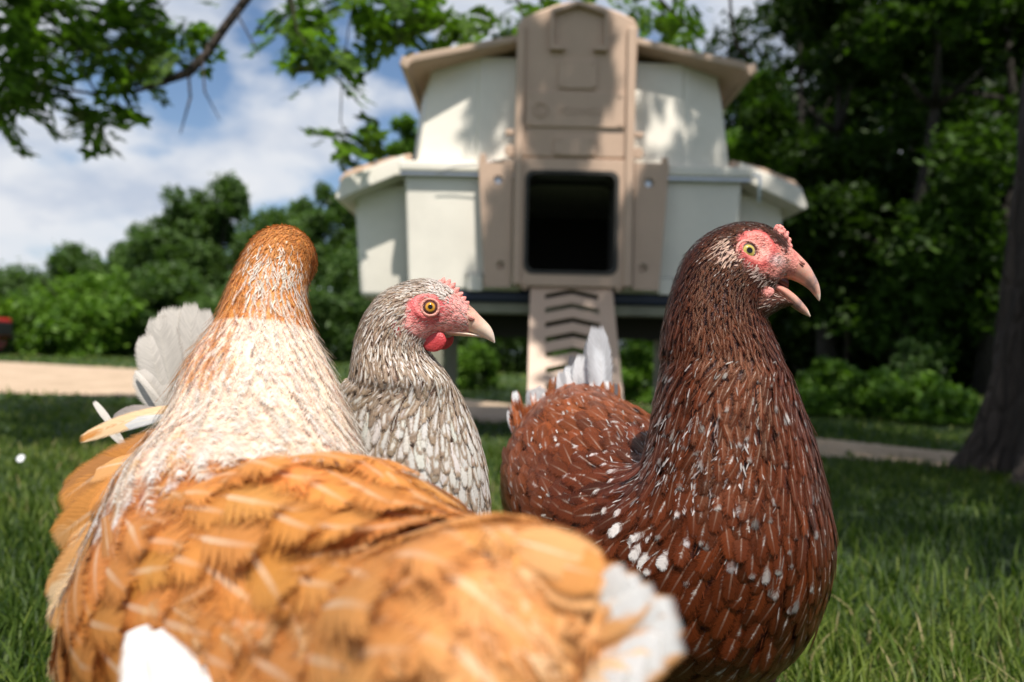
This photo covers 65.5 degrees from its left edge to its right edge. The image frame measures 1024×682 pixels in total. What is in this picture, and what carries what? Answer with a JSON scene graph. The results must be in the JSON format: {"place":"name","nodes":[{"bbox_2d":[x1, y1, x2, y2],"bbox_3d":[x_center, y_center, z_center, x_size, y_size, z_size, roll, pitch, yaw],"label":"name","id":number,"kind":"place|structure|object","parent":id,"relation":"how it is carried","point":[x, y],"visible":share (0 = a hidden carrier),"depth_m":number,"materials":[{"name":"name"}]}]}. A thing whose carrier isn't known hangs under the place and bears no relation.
{"place":"outdoors","nodes":[
{"label":"outdoors","id":0,"kind":"place"},
{"bbox_2d":[0,362,956,466],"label":"path","id":1,"kind":"structure","parent":0,"point":[18,377],"depth_m":5.76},
{"bbox_2d":[0,0,1001,352],"label":"sky","id":2,"kind":"structure","parent":0,"point":[56,195],"materials":[{"name":"blue"}]},
{"bbox_2d":[0,353,1023,681],"bbox_3d":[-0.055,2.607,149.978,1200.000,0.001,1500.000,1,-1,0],"label":"ground","id":3,"kind":"structure","parent":0,"point":[842,499],"depth_m":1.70,"materials":[{"name":"green plant"}]},
{"bbox_2d":[0,318,14,354],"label":"farm tractor","id":4,"kind":"object","parent":3,"relation":"on","point":[6,324],"visible":0.97,"depth_m":20.31,"materials":[{"name":"red paint"}]},
{"bbox_2d":[0,286,37,352],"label":"bush","id":5,"kind":"object","parent":3,"relation":"on","point":[7,290],"visible":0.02,"depth_m":23.94,"materials":[{"name":"green plant"}]},
{"bbox_2d":[17,455,23,461],"bbox_3d":[-1.195,0.285,1.937,0.022,0.012,0.045,2,-1,-27],"label":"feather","id":6,"kind":"object","parent":3,"relation":"on","point":[20,457],"visible":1,"depth_m":1.93,"materials":[{"name":"white"}]},
{"bbox_2d":[0,256,52,298],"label":"tree","id":7,"kind":"object","parent":3,"relation":"on","point":[18,278],"visible":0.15,"depth_m":31.35,"materials":[{"name":"green plant"}]},
{"bbox_2d":[27,238,101,298],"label":"tree","id":8,"kind":"object","parent":3,"relation":"on","point":[68,258],"visible":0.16,"depth_m":30.25,"materials":[{"name":"green plant"}]},
{"bbox_2d":[0,265,148,356],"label":"bush","id":9,"kind":"object","parent":3,"relation":"on","point":[73,315],"visible":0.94,"depth_m":20.92,"materials":[{"name":"green plant"}]},
{"bbox_2d":[79,239,127,277],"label":"tree","id":10,"kind":"object","parent":3,"relation":"on","point":[93,267],"visible":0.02,"depth_m":29.66,"materials":[{"name":"green plant"}]},
{"bbox_2d":[100,220,158,353],"bbox_3d":[-13.593,-1.920,29.077,3.038,4.988,3.279,1,-1,0],"label":"tree","id":11,"kind":"object","parent":3,"relation":"on","point":[116,252],"visible":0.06,"depth_m":28.75,"materials":[{"name":"green plant"}]},
{"bbox_2d":[105,259,218,356],"bbox_3d":[-10.067,-0.916,22.955,3.878,2.945,3.935,1,-1,32],"label":"bush","id":12,"kind":"object","parent":3,"relation":"on","point":[164,286],"visible":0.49,"depth_m":22.37,"materials":[{"name":"green plant"}]},
{"bbox_2d":[102,183,229,292],"bbox_3d":[-11.273,-2.408,27.113,3.778,5.847,3.759,1,-1,33],"label":"tree","id":13,"kind":"object","parent":3,"relation":"on","point":[175,235],"visible":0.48,"depth_m":26.56,"materials":[{"name":"green plant"}]},
{"bbox_2d":[165,187,233,249],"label":"tree","id":14,"kind":"object","parent":3,"relation":"on","point":[210,232],"visible":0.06,"depth_m":28.30,"materials":[{"name":"green plant"}]},
{"bbox_2d":[188,170,252,295],"bbox_3d":[-10.233,-2.746,28.115,3.571,6.699,3.055,2,-1,-40],"label":"tree","id":15,"kind":"object","parent":3,"relation":"on","point":[231,197],"visible":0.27,"depth_m":27.60,"materials":[{"name":"green plant"}]},
{"bbox_2d":[181,270,331,345],"bbox_3d":[-7.189,-0.731,22.079,4.488,2.666,4.345,1,-1,0],"label":"bush","id":16,"kind":"object","parent":3,"relation":"on","point":[207,303],"visible":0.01,"depth_m":21.05,"materials":[{"name":"green plant"}]},
{"bbox_2d":[219,205,298,290],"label":"tree","id":17,"kind":"object","parent":3,"relation":"on","point":[274,216],"visible":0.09,"depth_m":26.43,"materials":[{"name":"green plant"}]},
{"bbox_2d":[93,277,494,513],"bbox_3d":[-0.135,0.149,0.561,0.312,0.373,0.155,1,-1,32],"label":"hen","id":18,"kind":"object","parent":3,"relation":"on","point":[411,409],"visible":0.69,"depth_m":0.45,"materials":[{"name":"grey"}]},
{"bbox_2d":[285,195,326,288],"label":"tree","id":19,"kind":"object","parent":3,"relation":"on","point":[303,202],"visible":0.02,"depth_m":28.68,"materials":[{"name":"green plant"}]},
{"bbox_2d":[286,180,357,356],"bbox_3d":[-6.246,-2.293,25.982,4.100,5.947,3.924,1,-1,0],"label":"tree","id":20,"kind":"object","parent":3,"relation":"on","point":[316,226],"visible":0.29,"depth_m":25.21,"materials":[{"name":"green plant"}]},
{"bbox_2d":[307,239,375,362],"bbox_3d":[-3.894,-0.962,20.059,3.367,3.146,3.516,1,-1,0],"label":"bush","id":21,"kind":"object","parent":3,"relation":"on","point":[346,302],"visible":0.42,"depth_m":19.34,"materials":[{"name":"green plant"}]},
{"bbox_2d":[330,214,357,332],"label":"tree","id":22,"kind":"object","parent":3,"relation":"on","point":[353,224],"visible":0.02,"depth_m":26.47,"materials":[{"name":"green plant"}]},
{"bbox_2d":[41,223,682,681],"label":"hen","id":23,"kind":"object","parent":3,"relation":"on","point":[247,509],"visible":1,"depth_m":0.24,"materials":[{"name":"orange"}]},
{"bbox_2d":[383,112,418,156],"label":"tree","id":24,"kind":"object","parent":3,"relation":"on","point":[407,128],"visible":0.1,"depth_m":15.99,"materials":[{"name":"green plant"}]},
{"bbox_2d":[457,337,505,389],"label":"bush","id":25,"kind":"object","parent":3,"relation":"on","point":[475,358],"visible":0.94,"depth_m":6.88,"materials":[{"name":"green plant"}]},
{"bbox_2d":[443,336,554,372],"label":"thicket","id":26,"kind":"object","parent":3,"relation":"on","point":[498,345],"visible":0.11,"depth_m":13.09,"materials":[{"name":"green plant"}]},
{"bbox_2d":[0,0,1023,490],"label":"walnut tree","id":27,"kind":"object","parent":3,"relation":"on","point":[994,440],"visible":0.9,"depth_m":3.17,"materials":[{"name":"green plant"}]},
{"bbox_2d":[546,348,583,389],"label":"bush","id":28,"kind":"object","parent":3,"relation":"on","point":[562,367],"visible":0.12,"depth_m":6.53,"materials":[{"name":"green plant"}]},
{"bbox_2d":[335,0,806,413],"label":"chicken coop","id":29,"kind":"structure","parent":3,"relation":"on","point":[570,173],"depth_m":3.01,"materials":[{"name":"beige plastic"}]},
{"bbox_2d":[504,337,653,373],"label":"thicket","id":30,"kind":"object","parent":3,"relation":"on","point":[518,341],"visible":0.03,"depth_m":12.64,"materials":[{"name":"green plant"}]},
{"bbox_2d":[619,339,653,402],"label":"bush","id":31,"kind":"object","parent":3,"relation":"on","point":[633,376],"visible":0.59,"depth_m":5.53,"materials":[{"name":"green plant"}]},
{"bbox_2d":[499,221,839,681],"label":"hen","id":32,"kind":"object","parent":3,"relation":"on","point":[700,498],"visible":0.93,"depth_m":0.42,"materials":[{"name":"red"}]},
{"bbox_2d":[638,326,797,374],"bbox_3d":[2.877,-0.288,11.978,2.364,1.796,2.408,2,-1,-29],"label":"thicket","id":33,"kind":"object","parent":3,"relation":"on","point":[653,344],"depth_m":11.63,"materials":[{"name":"green plant"}]},
{"bbox_2d":[725,68,805,324],"bbox_3d":[2.735,-1.283,9.003,1.271,3.666,1.692,1,-1,21],"label":"woodland tree","id":34,"kind":"object","parent":3,"relation":"on","point":[740,148],"visible":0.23,"depth_m":8.84,"materials":[{"name":"green plant"}]},
{"bbox_2d":[724,60,831,162],"bbox_3d":[5.263,-2.873,18.092,5.089,7.226,4.754,1,-1,0],"label":"woodland tree","id":35,"kind":"object","parent":3,"relation":"on","point":[788,91],"visible":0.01,"depth_m":16.85,"materials":[{"name":"green plant"}]},
{"bbox_2d":[690,0,903,351],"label":"woodland tree","id":36,"kind":"object","parent":3,"relation":"on","point":[826,98],"visible":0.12,"depth_m":12.53,"materials":[{"name":"green plant"}]},
{"bbox_2d":[737,47,883,132],"bbox_3d":[7.291,-3.147,18.097,5.155,7.980,5.595,1,-1,0],"label":"woodland tree","id":37,"kind":"object","parent":3,"relation":"on","point":[793,95],"depth_m":17.17,"materials":[{"name":"green plant"}]},
{"bbox_2d":[767,288,862,381],"bbox_3d":[3.776,-0.335,10.919,2.654,1.891,2.300,1,-1,0],"label":"thicket","id":38,"kind":"object","parent":3,"relation":"on","point":[794,339],"visible":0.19,"depth_m":10.18,"materials":[{"name":"green plant"}]},
{"bbox_2d":[794,386,854,416],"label":"bush","id":39,"kind":"object","parent":3,"relation":"on","point":[820,402],"visible":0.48,"depth_m":4.59,"materials":[{"name":"green plant"}]},
{"bbox_2d":[794,355,866,409],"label":"bush","id":40,"kind":"object","parent":3,"relation":"on","point":[828,372],"visible":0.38,"depth_m":4.81,"materials":[{"name":"green plant"}]},
{"bbox_2d":[732,0,937,375],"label":"woodland tree","id":41,"kind":"object","parent":3,"relation":"on","point":[836,24],"visible":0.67,"depth_m":8.00,"materials":[{"name":"green plant"}]},
{"bbox_2d":[844,324,849,364],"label":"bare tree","id":42,"kind":"object","parent":3,"relation":"on","point":[847,350],"visible":0.07,"depth_m":9.38,"materials":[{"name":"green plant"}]},
{"bbox_2d":[797,54,906,125],"bbox_3d":[8.378,-3.478,17.699,5.388,8.649,5.572,1,-1,0],"label":"woodland tree","id":43,"kind":"object","parent":3,"relation":"on","point":[811,101],"depth_m":17.02,"materials":[{"name":"green plant"}]},
{"bbox_2d":[783,269,956,380],"bbox_3d":[4.690,-0.369,10.486,2.289,1.991,2.169,1,-1,33],"label":"thicket","id":44,"kind":"object","parent":3,"relation":"on","point":[855,357],"visible":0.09,"depth_m":9.97,"materials":[{"name":"green plant"}]},
{"bbox_2d":[742,0,1003,239],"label":"woodland tree","id":45,"kind":"object","parent":3,"relation":"on","point":[853,125],"visible":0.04,"depth_m":12.44,"materials":[{"name":"green plant"}]},
{"bbox_2d":[830,365,917,419],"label":"bush","id":46,"kind":"object","parent":3,"relation":"on","point":[874,392],"visible":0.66,"depth_m":4.52,"materials":[{"name":"green plant"}]},
{"bbox_2d":[882,336,942,390],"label":"bush","id":47,"kind":"object","parent":3,"relation":"on","point":[913,360],"visible":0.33,"depth_m":5.54,"materials":[{"name":"green plant"}]},
{"bbox_2d":[811,0,1016,378],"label":"woodland tree","id":48,"kind":"object","parent":3,"relation":"on","point":[952,232],"visible":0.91,"depth_m":7.21,"materials":[{"name":"green plant"}]},
{"bbox_2d":[849,300,979,389],"bbox_3d":[5.393,-0.388,10.041,1.997,2.038,2.427,2,-1,-43],"label":"thicket","id":49,"kind":"object","parent":3,"relation":"on","point":[963,366],"visible":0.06,"depth_m":9.23,"materials":[{"name":"green plant"}]},
{"bbox_2d":[834,0,1016,343],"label":"woodland tree","id":50,"kind":"object","parent":3,"relation":"on","point":[922,83],"visible":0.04,"depth_m":11.07,"materials":[{"name":"green plant"}]},
{"bbox_2d":[877,370,980,424],"bbox_3d":[2.319,0.307,4.313,0.573,0.303,0.605,1,-1,0],"label":"bush","id":51,"kind":"object","parent":3,"relation":"on","point":[935,399],"visible":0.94,"depth_m":4.19,"materials":[{"name":"green plant"}]},
{"bbox_2d":[937,313,972,389],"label":"thicket","id":52,"kind":"object","parent":3,"relation":"on","point":[948,331],"visible":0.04,"depth_m":9.55,"materials":[{"name":"green plant"}]},
{"bbox_2d":[909,0,1023,396],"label":"woodland tree","id":53,"kind":"object","parent":3,"relation":"on","point":[964,62],"visible":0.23,"depth_m":7.47,"materials":[{"name":"green plant"}]},
{"bbox_2d":[914,33,1023,211],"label":"woodland tree","id":54,"kind":"object","parent":3,"relation":"on","point":[995,87],"visible":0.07,"depth_m":8.88,"materials":[{"name":"green plant"}]}
]}

